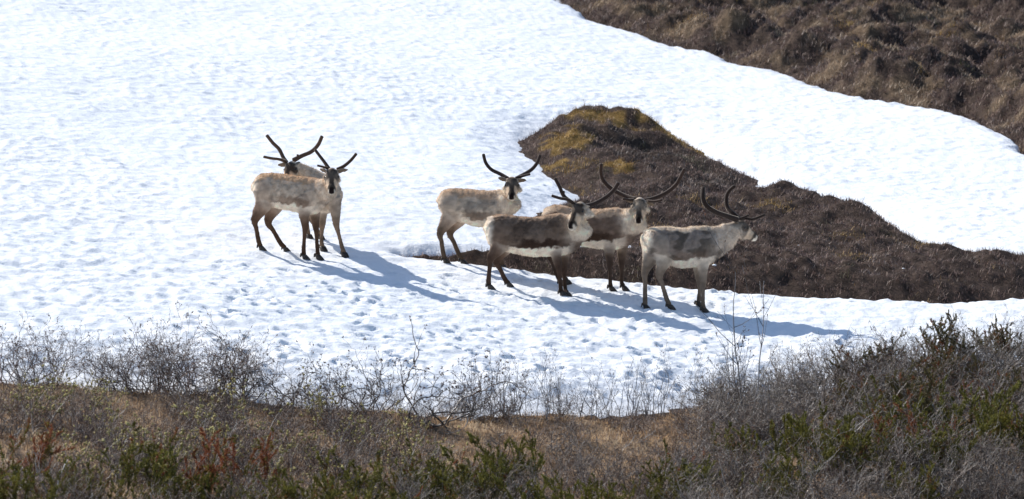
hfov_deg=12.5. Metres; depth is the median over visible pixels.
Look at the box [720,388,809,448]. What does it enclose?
willow shrub
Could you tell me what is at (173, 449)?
bare shrub
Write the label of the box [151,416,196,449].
bare shrub
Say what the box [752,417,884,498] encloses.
willow shrub
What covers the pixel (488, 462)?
bare shrub
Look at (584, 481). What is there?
bare shrub
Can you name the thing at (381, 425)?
bare shrub
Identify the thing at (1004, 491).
bare shrub
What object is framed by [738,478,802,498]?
willow shrub
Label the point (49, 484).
willow shrub
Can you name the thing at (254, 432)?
bare shrub
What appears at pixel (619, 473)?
willow shrub
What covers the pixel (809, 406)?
willow shrub
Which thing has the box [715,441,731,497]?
dead branch
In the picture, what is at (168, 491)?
bare shrub
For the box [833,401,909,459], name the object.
willow shrub
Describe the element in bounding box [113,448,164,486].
willow shrub
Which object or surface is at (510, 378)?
sapling
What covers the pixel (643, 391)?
sapling
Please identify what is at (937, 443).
juniper
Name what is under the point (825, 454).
juniper
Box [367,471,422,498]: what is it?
juniper
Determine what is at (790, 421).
juniper
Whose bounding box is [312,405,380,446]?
bare shrub
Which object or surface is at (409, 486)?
willow shrub
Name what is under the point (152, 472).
leafy shrub
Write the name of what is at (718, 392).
willow shrub
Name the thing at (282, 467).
leafy shrub
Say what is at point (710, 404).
willow shrub
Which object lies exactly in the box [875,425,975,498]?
willow shrub
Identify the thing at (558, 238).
reindeer
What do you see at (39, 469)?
dead branch
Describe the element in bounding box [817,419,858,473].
juniper
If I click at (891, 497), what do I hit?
willow shrub
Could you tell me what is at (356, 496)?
juniper
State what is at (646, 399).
bare shrub
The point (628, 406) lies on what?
sapling
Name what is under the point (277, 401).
bare shrub
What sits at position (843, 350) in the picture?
willow shrub
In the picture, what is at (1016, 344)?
willow shrub
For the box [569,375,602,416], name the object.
bare shrub
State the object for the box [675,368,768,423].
willow shrub
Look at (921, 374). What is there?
willow shrub
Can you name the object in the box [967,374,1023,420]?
juniper
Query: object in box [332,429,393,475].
willow shrub
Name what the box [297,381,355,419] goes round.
bare shrub
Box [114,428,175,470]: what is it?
leafy shrub
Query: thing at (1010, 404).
bare shrub
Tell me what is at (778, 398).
willow shrub
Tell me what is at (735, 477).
willow shrub
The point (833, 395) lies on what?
willow shrub
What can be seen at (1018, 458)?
bare shrub
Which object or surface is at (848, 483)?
willow shrub
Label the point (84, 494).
bare shrub
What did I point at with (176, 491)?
willow shrub
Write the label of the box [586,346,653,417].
sapling
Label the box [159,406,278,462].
bare shrub
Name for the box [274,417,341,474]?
leafy shrub
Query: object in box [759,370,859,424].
willow shrub
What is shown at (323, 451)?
bare shrub
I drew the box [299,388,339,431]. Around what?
leafy shrub
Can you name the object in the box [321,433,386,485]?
bare shrub
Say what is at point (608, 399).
sapling
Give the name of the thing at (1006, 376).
juniper
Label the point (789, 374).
willow shrub
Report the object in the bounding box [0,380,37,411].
bare shrub
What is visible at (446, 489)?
juniper
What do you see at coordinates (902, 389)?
willow shrub
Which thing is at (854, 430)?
dead branch
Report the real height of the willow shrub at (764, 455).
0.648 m
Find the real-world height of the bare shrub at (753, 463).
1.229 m
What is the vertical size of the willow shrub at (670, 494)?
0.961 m
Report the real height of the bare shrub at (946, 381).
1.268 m
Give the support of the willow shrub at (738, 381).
on the ground at (894, 286)
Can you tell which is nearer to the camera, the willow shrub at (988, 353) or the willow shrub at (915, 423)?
the willow shrub at (915, 423)
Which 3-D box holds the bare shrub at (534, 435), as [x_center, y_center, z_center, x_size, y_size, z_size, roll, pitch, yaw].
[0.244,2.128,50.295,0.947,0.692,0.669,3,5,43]
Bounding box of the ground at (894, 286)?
[0,0,1023,498]
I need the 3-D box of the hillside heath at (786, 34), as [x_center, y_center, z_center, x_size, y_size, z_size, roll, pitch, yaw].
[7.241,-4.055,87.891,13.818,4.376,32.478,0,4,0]
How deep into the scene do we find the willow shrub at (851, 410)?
51.13 m
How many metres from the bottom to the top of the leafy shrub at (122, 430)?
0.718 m
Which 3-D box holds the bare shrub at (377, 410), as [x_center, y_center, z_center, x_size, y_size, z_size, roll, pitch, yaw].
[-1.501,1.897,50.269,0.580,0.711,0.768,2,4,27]
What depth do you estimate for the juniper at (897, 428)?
49.24 m
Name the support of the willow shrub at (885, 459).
on the ground at (894, 286)
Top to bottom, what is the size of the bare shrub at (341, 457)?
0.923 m
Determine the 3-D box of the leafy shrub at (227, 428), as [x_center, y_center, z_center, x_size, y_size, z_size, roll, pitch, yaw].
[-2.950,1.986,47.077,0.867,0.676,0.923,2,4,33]
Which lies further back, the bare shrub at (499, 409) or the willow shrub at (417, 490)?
the bare shrub at (499, 409)
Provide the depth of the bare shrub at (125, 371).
50.35 m
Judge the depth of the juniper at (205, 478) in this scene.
44.50 m
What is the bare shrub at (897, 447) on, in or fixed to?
on the ground at (894, 286)
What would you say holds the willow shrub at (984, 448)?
on the ground at (894, 286)
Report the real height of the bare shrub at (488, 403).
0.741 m
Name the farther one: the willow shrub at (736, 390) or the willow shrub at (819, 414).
the willow shrub at (736, 390)
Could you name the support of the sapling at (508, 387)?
on the ground at (894, 286)
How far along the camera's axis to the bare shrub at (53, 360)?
50.23 m
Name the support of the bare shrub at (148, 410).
on the ground at (894, 286)
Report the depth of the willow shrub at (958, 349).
53.83 m
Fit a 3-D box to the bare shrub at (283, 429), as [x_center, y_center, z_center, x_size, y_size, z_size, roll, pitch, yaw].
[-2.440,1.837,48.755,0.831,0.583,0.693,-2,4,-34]
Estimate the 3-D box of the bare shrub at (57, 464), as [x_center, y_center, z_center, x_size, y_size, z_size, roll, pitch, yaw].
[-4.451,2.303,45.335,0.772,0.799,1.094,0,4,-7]
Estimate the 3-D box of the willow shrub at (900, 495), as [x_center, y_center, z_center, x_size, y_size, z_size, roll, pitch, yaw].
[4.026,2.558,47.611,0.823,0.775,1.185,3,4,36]
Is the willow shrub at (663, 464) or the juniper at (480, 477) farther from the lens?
the willow shrub at (663, 464)
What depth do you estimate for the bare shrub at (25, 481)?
43.85 m
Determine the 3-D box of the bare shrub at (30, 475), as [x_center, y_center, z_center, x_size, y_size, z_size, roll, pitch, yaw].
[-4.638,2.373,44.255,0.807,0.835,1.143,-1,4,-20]
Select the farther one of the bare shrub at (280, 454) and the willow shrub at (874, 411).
the willow shrub at (874, 411)
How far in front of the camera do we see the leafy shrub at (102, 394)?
48.55 m
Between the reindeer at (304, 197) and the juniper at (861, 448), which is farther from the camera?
the reindeer at (304, 197)
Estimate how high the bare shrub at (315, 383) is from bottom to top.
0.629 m
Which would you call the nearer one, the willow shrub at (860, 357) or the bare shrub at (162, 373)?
the bare shrub at (162, 373)
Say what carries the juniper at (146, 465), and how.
on the ground at (894, 286)
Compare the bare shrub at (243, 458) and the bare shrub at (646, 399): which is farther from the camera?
the bare shrub at (646, 399)
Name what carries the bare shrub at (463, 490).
on the ground at (894, 286)
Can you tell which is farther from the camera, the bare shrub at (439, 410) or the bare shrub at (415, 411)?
the bare shrub at (439, 410)
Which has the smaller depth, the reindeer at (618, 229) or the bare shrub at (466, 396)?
the bare shrub at (466, 396)
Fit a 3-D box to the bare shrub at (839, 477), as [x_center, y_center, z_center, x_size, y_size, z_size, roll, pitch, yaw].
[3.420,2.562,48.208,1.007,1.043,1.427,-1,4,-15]
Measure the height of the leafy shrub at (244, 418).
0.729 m
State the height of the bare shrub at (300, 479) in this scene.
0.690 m
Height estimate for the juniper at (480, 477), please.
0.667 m
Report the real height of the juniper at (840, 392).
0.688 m
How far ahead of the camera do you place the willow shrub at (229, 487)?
44.47 m
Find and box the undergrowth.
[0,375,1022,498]
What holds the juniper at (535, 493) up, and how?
on the ground at (894, 286)
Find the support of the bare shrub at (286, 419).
on the ground at (894, 286)
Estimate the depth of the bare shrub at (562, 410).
51.71 m
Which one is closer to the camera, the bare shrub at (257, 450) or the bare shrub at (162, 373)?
the bare shrub at (257, 450)
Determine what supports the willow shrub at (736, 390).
on the ground at (894, 286)
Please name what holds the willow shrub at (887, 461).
on the ground at (894, 286)
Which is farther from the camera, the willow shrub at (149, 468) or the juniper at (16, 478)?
the willow shrub at (149, 468)
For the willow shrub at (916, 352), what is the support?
on the ground at (894, 286)
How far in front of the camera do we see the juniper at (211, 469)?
45.06 m
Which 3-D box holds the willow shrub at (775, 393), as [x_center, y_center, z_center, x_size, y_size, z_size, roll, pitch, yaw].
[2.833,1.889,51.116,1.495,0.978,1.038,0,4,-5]
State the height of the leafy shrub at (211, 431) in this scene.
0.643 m
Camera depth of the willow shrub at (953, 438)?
49.11 m
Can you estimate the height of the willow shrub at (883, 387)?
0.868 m
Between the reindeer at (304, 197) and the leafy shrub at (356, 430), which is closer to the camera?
the leafy shrub at (356, 430)
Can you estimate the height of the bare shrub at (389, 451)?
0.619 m
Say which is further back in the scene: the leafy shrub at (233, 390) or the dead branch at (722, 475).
the leafy shrub at (233, 390)
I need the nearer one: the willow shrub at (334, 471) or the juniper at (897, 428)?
the willow shrub at (334, 471)
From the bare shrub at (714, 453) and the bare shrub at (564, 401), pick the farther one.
the bare shrub at (564, 401)
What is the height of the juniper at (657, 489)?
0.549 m
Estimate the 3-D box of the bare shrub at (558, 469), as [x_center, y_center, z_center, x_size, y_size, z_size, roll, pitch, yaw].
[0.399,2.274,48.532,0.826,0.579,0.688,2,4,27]
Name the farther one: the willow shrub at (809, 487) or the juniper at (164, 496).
the willow shrub at (809, 487)
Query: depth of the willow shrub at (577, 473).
48.80 m
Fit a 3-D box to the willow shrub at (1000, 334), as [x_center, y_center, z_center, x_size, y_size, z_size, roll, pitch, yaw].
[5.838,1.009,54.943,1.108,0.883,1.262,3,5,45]
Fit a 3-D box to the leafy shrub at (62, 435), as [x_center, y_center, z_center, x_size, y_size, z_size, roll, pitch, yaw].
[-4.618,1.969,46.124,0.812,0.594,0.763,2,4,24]
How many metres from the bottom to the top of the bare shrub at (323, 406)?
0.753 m
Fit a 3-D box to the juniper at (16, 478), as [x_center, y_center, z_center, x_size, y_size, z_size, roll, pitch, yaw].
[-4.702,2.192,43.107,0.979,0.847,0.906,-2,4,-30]
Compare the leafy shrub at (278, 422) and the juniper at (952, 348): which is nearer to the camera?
the leafy shrub at (278, 422)
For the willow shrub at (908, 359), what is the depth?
53.18 m
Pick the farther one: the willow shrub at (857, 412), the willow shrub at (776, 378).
the willow shrub at (776, 378)
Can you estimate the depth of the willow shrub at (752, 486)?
47.17 m
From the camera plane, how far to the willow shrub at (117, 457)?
45.75 m
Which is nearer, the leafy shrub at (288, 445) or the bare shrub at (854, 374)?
the leafy shrub at (288, 445)
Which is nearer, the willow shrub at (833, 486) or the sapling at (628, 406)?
the willow shrub at (833, 486)
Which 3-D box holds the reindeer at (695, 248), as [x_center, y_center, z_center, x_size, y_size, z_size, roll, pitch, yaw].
[2.389,0.003,58.506,1.641,1.607,0.544,-1,4,-19]
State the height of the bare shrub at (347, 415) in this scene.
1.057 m
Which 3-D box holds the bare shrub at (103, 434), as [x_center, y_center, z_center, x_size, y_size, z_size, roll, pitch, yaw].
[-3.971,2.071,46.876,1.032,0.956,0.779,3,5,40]
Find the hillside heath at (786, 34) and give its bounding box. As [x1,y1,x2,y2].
[555,0,1023,154]
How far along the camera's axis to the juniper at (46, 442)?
44.80 m
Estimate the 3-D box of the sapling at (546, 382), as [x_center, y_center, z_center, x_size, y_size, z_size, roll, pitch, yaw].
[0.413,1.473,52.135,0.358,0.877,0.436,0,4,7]
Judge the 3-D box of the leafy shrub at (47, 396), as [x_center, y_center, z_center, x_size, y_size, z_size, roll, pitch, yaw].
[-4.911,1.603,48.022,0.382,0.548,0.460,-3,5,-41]
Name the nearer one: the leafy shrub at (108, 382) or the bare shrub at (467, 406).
the leafy shrub at (108, 382)
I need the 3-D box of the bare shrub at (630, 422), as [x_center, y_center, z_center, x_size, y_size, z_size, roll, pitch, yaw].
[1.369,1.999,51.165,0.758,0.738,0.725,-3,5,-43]
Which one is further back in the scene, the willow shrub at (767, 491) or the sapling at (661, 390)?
the sapling at (661, 390)
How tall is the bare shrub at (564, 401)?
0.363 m
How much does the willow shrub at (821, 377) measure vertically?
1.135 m
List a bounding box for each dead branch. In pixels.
[34,443,67,498]
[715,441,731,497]
[819,414,873,459]
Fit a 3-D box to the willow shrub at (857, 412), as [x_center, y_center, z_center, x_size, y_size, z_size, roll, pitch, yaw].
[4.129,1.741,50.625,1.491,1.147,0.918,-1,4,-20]
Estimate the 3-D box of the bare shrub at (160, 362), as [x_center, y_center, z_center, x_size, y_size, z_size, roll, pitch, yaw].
[-3.774,1.164,50.379,1.393,1.172,1.672,2,4,32]
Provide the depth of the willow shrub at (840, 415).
50.78 m
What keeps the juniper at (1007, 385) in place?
on the ground at (894, 286)
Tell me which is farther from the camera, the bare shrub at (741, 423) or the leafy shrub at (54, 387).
the bare shrub at (741, 423)
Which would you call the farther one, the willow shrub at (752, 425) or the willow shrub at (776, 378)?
the willow shrub at (776, 378)
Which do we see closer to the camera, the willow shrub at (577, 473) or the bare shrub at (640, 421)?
the willow shrub at (577, 473)
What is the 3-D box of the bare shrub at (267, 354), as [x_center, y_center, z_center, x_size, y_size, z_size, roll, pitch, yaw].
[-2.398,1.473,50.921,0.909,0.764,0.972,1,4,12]
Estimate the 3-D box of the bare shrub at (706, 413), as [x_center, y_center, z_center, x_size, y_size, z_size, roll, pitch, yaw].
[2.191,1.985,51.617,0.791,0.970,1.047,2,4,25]
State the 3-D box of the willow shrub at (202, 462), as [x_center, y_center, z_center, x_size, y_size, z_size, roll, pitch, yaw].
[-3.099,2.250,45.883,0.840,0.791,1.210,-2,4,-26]
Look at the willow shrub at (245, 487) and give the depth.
44.86 m
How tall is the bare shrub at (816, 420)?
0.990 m
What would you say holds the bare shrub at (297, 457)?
on the ground at (894, 286)
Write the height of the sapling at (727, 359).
1.359 m
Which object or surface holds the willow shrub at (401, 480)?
on the ground at (894, 286)
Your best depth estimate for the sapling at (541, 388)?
51.72 m
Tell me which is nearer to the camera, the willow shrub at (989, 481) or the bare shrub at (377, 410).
the willow shrub at (989, 481)
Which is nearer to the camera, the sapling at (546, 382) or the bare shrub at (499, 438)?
the bare shrub at (499, 438)
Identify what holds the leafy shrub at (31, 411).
on the ground at (894, 286)
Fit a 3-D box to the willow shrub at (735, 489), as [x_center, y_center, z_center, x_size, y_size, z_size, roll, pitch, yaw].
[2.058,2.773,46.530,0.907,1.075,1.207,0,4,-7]
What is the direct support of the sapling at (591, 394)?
on the ground at (894, 286)
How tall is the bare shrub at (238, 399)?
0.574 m
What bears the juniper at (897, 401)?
on the ground at (894, 286)
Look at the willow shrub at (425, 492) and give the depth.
45.86 m
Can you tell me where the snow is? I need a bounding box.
[0,0,1023,420]
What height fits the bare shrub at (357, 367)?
0.950 m
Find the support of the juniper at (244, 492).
on the ground at (894, 286)
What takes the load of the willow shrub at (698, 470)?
on the ground at (894, 286)
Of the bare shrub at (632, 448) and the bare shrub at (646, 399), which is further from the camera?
the bare shrub at (646, 399)
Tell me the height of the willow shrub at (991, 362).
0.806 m
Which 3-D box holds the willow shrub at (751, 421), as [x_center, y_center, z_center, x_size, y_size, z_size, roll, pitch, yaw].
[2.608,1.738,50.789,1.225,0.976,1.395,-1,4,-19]
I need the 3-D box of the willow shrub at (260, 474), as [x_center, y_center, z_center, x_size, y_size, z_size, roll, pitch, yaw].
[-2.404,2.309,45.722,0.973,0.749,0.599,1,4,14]
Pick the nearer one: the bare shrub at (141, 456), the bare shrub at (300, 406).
the bare shrub at (141, 456)
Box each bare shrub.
[0,311,87,389]
[0,316,113,385]
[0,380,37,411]
[0,385,43,437]
[0,393,21,425]
[0,453,58,498]
[0,456,62,498]
[2,379,65,416]
[4,457,45,498]
[19,402,78,438]
[19,447,91,488]
[22,444,88,497]
[32,382,94,425]
[37,469,104,498]
[40,383,126,438]
[44,405,111,445]
[51,427,138,484]
[54,457,145,498]
[56,387,127,420]
[58,329,137,387]
[59,339,197,398]
[69,397,123,434]
[74,406,143,449]
[76,414,152,460]
[78,404,191,464]
[93,300,242,396]
[94,320,199,396]
[97,434,176,482]
[100,462,194,498]
[107,406,172,445]
[125,423,201,481]
[128,392,181,431]
[139,322,250,397]
[141,379,217,418]
[147,306,281,408]
[148,408,241,450]
[148,450,214,494]
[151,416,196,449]
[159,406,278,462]
[164,389,226,431]
[177,334,302,399]
[177,433,270,485]
[181,389,246,440]
[182,325,285,404]
[188,392,250,430]
[191,423,278,479]
[204,460,329,498]
[214,380,261,412]
[216,401,258,429]
[216,426,306,477]
[227,419,284,445]
[244,383,305,424]
[245,352,340,408]
[246,397,320,447]
[246,435,306,471]
[251,394,319,438]
[258,371,321,411]
[270,445,345,498]
[273,436,321,472]
[281,421,362,476]
[283,366,351,411]
[285,423,381,482]
[295,340,356,410]
[295,386,350,424]
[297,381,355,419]
[299,336,419,417]
[311,393,394,453]
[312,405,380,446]
[317,385,365,444]
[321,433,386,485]
[324,379,370,412]
[336,405,393,443]
[339,348,398,419]
[345,405,425,450]
[350,396,406,431]
[362,424,429,469]
[366,379,413,413]
[367,450,469,498]
[380,413,462,472]
[387,374,450,430]
[393,315,556,435]
[393,393,433,426]
[422,472,492,498]
[427,358,502,422]
[428,381,487,420]
[429,395,458,416]
[434,394,480,421]
[446,395,487,417]
[448,438,539,493]
[452,381,510,420]
[473,368,536,424]
[481,394,548,427]
[481,421,531,456]
[488,379,529,417]
[490,461,549,498]
[497,415,573,453]
[507,472,559,498]
[527,377,585,420]
[534,387,580,414]
[536,441,588,489]
[540,451,627,498]
[542,417,609,462]
[544,405,584,462]
[545,403,602,442]
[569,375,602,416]
[586,398,631,428]
[590,441,656,494]
[606,424,666,469]
[611,402,669,443]
[613,406,659,429]
[614,471,685,498]
[627,382,669,414]
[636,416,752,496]
[639,434,718,471]
[650,416,699,439]
[654,403,714,430]
[667,385,739,443]
[667,424,745,487]
[674,428,717,468]
[696,437,763,479]
[703,427,812,498]
[708,394,784,454]
[729,469,804,498]
[757,401,818,446]
[761,402,845,455]
[788,436,874,481]
[796,446,891,498]
[803,359,872,416]
[810,364,892,408]
[838,329,970,398]
[860,411,972,483]
[865,424,938,476]
[913,349,997,412]
[935,360,1013,410]
[945,468,1023,498]
[947,434,996,479]
[956,429,1023,481]
[967,381,1023,436]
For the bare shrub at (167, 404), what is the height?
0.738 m
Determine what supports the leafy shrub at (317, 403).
on the ground at (894, 286)
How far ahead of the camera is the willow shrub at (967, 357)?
53.72 m
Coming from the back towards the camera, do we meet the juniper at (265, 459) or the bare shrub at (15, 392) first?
the bare shrub at (15, 392)
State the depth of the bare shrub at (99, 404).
47.97 m
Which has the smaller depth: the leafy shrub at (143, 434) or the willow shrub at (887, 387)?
the leafy shrub at (143, 434)
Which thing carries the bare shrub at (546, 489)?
on the ground at (894, 286)
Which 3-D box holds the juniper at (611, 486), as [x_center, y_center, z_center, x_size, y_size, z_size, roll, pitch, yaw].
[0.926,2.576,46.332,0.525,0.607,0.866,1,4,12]
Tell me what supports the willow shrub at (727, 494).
on the ground at (894, 286)
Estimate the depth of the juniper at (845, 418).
49.49 m
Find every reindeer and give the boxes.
[250,149,356,260]
[263,134,348,257]
[436,154,540,267]
[482,178,619,296]
[541,163,685,291]
[640,185,764,312]
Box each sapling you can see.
[454,349,488,418]
[480,349,555,413]
[486,345,528,413]
[497,357,520,413]
[519,348,564,416]
[533,342,563,415]
[549,366,580,415]
[563,366,617,419]
[578,357,640,417]
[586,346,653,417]
[595,375,626,420]
[620,370,668,416]
[632,360,658,416]
[645,340,677,415]
[666,382,692,413]
[681,210,779,419]
[681,347,711,411]
[708,304,754,416]
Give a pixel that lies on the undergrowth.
(157, 409)
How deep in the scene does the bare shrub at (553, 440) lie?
49.85 m
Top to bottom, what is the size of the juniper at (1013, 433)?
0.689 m
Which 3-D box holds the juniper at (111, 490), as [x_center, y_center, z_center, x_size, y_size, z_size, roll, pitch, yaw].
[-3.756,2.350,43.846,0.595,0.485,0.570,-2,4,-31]
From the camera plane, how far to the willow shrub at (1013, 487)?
47.62 m
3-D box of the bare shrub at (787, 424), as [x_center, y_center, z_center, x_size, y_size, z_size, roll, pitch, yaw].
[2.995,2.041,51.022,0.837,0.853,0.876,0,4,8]
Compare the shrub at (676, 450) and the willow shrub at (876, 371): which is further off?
the willow shrub at (876, 371)
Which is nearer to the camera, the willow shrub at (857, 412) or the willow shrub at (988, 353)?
the willow shrub at (857, 412)
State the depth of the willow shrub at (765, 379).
53.39 m
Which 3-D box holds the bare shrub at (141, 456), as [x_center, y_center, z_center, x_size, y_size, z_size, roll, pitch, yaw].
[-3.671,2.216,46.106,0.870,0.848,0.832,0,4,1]
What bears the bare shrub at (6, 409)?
on the ground at (894, 286)
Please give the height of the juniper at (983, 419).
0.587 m
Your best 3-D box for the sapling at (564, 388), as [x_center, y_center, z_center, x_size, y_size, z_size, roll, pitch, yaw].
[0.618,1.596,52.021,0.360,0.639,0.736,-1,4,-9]
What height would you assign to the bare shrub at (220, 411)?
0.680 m
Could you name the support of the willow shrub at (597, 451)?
on the ground at (894, 286)
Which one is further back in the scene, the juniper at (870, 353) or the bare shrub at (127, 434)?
the juniper at (870, 353)
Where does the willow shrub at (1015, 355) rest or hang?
on the ground at (894, 286)
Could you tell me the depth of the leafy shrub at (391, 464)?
46.62 m
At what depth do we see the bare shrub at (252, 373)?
50.94 m
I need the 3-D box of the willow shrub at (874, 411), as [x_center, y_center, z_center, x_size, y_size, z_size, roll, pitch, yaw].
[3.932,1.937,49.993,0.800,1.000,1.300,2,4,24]
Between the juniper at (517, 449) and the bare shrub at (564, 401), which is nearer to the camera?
the juniper at (517, 449)
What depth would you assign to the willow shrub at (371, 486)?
45.85 m
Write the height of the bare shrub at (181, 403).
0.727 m
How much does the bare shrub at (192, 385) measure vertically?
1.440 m
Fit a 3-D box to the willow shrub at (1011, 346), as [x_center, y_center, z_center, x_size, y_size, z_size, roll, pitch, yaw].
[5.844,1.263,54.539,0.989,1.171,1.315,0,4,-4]
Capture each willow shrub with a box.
[1,420,85,481]
[6,463,86,498]
[63,423,145,485]
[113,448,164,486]
[132,442,197,483]
[145,477,198,498]
[162,438,237,493]
[207,462,270,498]
[211,471,270,497]
[223,447,307,498]
[281,424,361,474]
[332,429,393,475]
[335,468,423,498]
[336,442,430,498]
[363,458,440,498]
[384,435,475,488]
[386,465,434,498]
[386,473,453,498]
[400,480,436,498]
[422,475,478,498]
[447,456,504,497]
[457,481,495,498]
[463,436,510,471]
[468,465,541,498]
[487,450,550,498]
[512,454,565,497]
[525,465,565,498]
[530,440,596,482]
[550,422,607,481]
[555,466,624,498]
[557,426,627,480]
[566,457,614,484]
[571,438,644,490]
[617,441,700,498]
[622,427,712,497]
[629,446,731,498]
[642,427,741,497]
[645,435,713,476]
[648,479,713,498]
[651,429,753,498]
[656,369,757,434]
[657,334,773,420]
[659,468,743,498]
[666,464,739,498]
[668,349,769,419]
[670,392,744,447]
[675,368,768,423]
[689,358,747,423]
[689,376,787,464]
[690,367,770,417]
[692,392,768,451]
[694,483,754,498]
[695,371,806,449]
[695,436,790,498]
[700,450,812,498]
[700,477,759,498]
[701,362,772,411]
[705,344,810,419]
[710,390,795,447]
[716,364,798,419]
[718,376,824,443]
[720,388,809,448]
[725,361,794,410]
[725,458,801,498]
[728,346,833,417]
[732,432,819,488]
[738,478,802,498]
[740,364,794,405]
[745,344,808,404]
[746,375,825,427]
[747,395,809,451]
[751,339,830,405]
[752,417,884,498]
[757,343,836,397]
[757,372,855,433]
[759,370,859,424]
[760,330,847,405]
[765,435,891,498]
[767,451,877,498]
[770,452,844,498]
[771,373,842,443]
[774,342,871,417]
[775,335,865,393]
[783,389,852,440]
[787,335,880,394]
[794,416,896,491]
[795,446,899,498]
[800,372,874,433]
[802,323,911,398]
[804,332,885,394]
[809,329,888,386]
[810,461,870,498]
[813,384,876,429]
[814,375,893,431]
[818,329,906,392]
[825,338,911,382]
[827,358,942,431]
[832,350,909,418]
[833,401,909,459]
[834,440,951,498]
[838,335,914,377]
[841,320,909,383]
[841,417,953,496]
[841,426,924,480]
[845,352,907,395]
[849,363,905,410]
[849,384,902,453]
[861,408,1000,480]
[862,462,950,498]
[865,395,965,472]
[865,465,960,498]
[869,314,979,390]
[869,371,949,417]
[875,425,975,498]
[875,447,999,498]
[885,390,969,454]
[886,334,956,378]
[888,323,961,388]
[896,408,991,471]
[897,326,930,370]
[897,429,979,497]
[900,305,997,377]
[903,370,958,426]
[905,345,973,396]
[919,336,992,390]
[922,451,1014,498]
[923,323,998,375]
[928,363,1023,417]
[929,410,1022,474]
[929,434,1022,498]
[932,370,995,431]
[939,440,1023,498]
[944,432,1023,498]
[947,325,1016,375]
[947,395,994,443]
[948,311,1004,377]
[954,327,1020,373]
[955,333,1023,391]
[960,298,1022,367]
[960,421,1022,479]
[961,316,1023,380]
[961,412,1023,485]
[969,343,1023,412]
[972,448,1023,498]
[976,365,1023,427]
[977,312,1023,373]
[979,389,1023,435]
[985,329,1023,379]
[991,472,1023,498]
[1002,324,1023,365]
[1005,418,1022,454]
[1008,315,1023,377]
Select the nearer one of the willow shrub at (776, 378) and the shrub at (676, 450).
the shrub at (676, 450)
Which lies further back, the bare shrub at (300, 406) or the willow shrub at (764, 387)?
the willow shrub at (764, 387)
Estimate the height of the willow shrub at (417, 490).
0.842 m
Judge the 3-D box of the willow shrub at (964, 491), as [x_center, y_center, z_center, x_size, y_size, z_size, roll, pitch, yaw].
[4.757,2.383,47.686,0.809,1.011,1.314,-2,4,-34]
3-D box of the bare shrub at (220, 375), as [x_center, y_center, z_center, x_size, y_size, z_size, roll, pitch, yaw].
[-3.325,1.493,50.852,1.866,1.728,1.409,2,4,33]
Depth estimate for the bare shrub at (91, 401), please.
48.88 m
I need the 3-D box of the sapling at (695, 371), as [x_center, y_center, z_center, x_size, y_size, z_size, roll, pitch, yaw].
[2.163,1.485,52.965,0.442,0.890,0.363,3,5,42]
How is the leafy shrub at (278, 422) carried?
on the ground at (894, 286)
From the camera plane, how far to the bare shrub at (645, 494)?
47.20 m
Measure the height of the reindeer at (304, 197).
1.420 m
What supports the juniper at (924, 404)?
on the ground at (894, 286)
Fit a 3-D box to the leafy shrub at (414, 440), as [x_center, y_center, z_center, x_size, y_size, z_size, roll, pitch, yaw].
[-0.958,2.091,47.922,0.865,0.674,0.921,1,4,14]
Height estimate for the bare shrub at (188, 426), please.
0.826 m
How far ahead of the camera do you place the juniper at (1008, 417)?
49.52 m
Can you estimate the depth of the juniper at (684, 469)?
48.00 m
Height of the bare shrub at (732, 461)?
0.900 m
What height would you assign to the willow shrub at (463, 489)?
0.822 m
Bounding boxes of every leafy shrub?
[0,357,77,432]
[1,383,44,428]
[8,377,62,429]
[8,419,93,473]
[11,378,60,425]
[19,365,76,409]
[28,438,124,490]
[42,365,101,410]
[51,425,117,480]
[64,369,129,408]
[68,378,128,421]
[81,396,141,445]
[85,413,186,471]
[93,408,141,472]
[101,416,179,485]
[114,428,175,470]
[135,444,172,494]
[164,415,228,473]
[171,380,251,450]
[181,414,226,463]
[186,413,256,473]
[196,380,292,443]
[203,370,249,427]
[211,422,290,482]
[229,421,298,477]
[254,450,291,498]
[274,367,345,432]
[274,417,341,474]
[291,448,344,498]
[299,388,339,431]
[323,402,389,458]
[333,407,399,458]
[337,445,419,498]
[379,401,429,444]
[379,411,421,465]
[384,420,456,478]
[402,425,482,483]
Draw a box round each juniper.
[0,418,75,483]
[0,441,67,498]
[27,482,69,498]
[37,454,107,498]
[81,476,129,498]
[95,420,190,498]
[130,482,171,498]
[150,426,233,497]
[154,463,210,498]
[168,465,240,498]
[199,427,281,498]
[229,490,251,498]
[239,464,334,498]
[277,473,373,498]
[298,445,392,498]
[313,473,370,498]
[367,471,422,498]
[369,437,479,498]
[394,457,488,498]
[414,474,467,498]
[439,443,509,498]
[458,460,525,498]
[466,429,544,494]
[491,470,572,498]
[541,472,610,498]
[580,480,636,498]
[630,472,679,498]
[640,438,720,498]
[648,463,717,498]
[709,420,781,476]
[735,460,815,498]
[763,436,835,498]
[768,400,833,473]
[794,413,896,491]
[797,414,875,461]
[805,423,827,459]
[814,377,873,424]
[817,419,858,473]
[820,412,917,483]
[823,329,905,379]
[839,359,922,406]
[855,374,939,438]
[858,400,926,461]
[876,380,937,436]
[880,460,963,498]
[883,363,966,431]
[896,430,974,474]
[899,339,969,393]
[905,407,993,488]
[914,309,983,371]
[925,418,965,440]
[929,374,1020,450]
[947,351,1001,395]
[947,408,1001,463]
[955,379,995,415]
[967,314,1023,371]
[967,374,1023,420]
[973,389,1023,468]
[986,364,1023,413]
[991,412,1023,437]
[1002,419,1023,459]
[1003,383,1023,401]

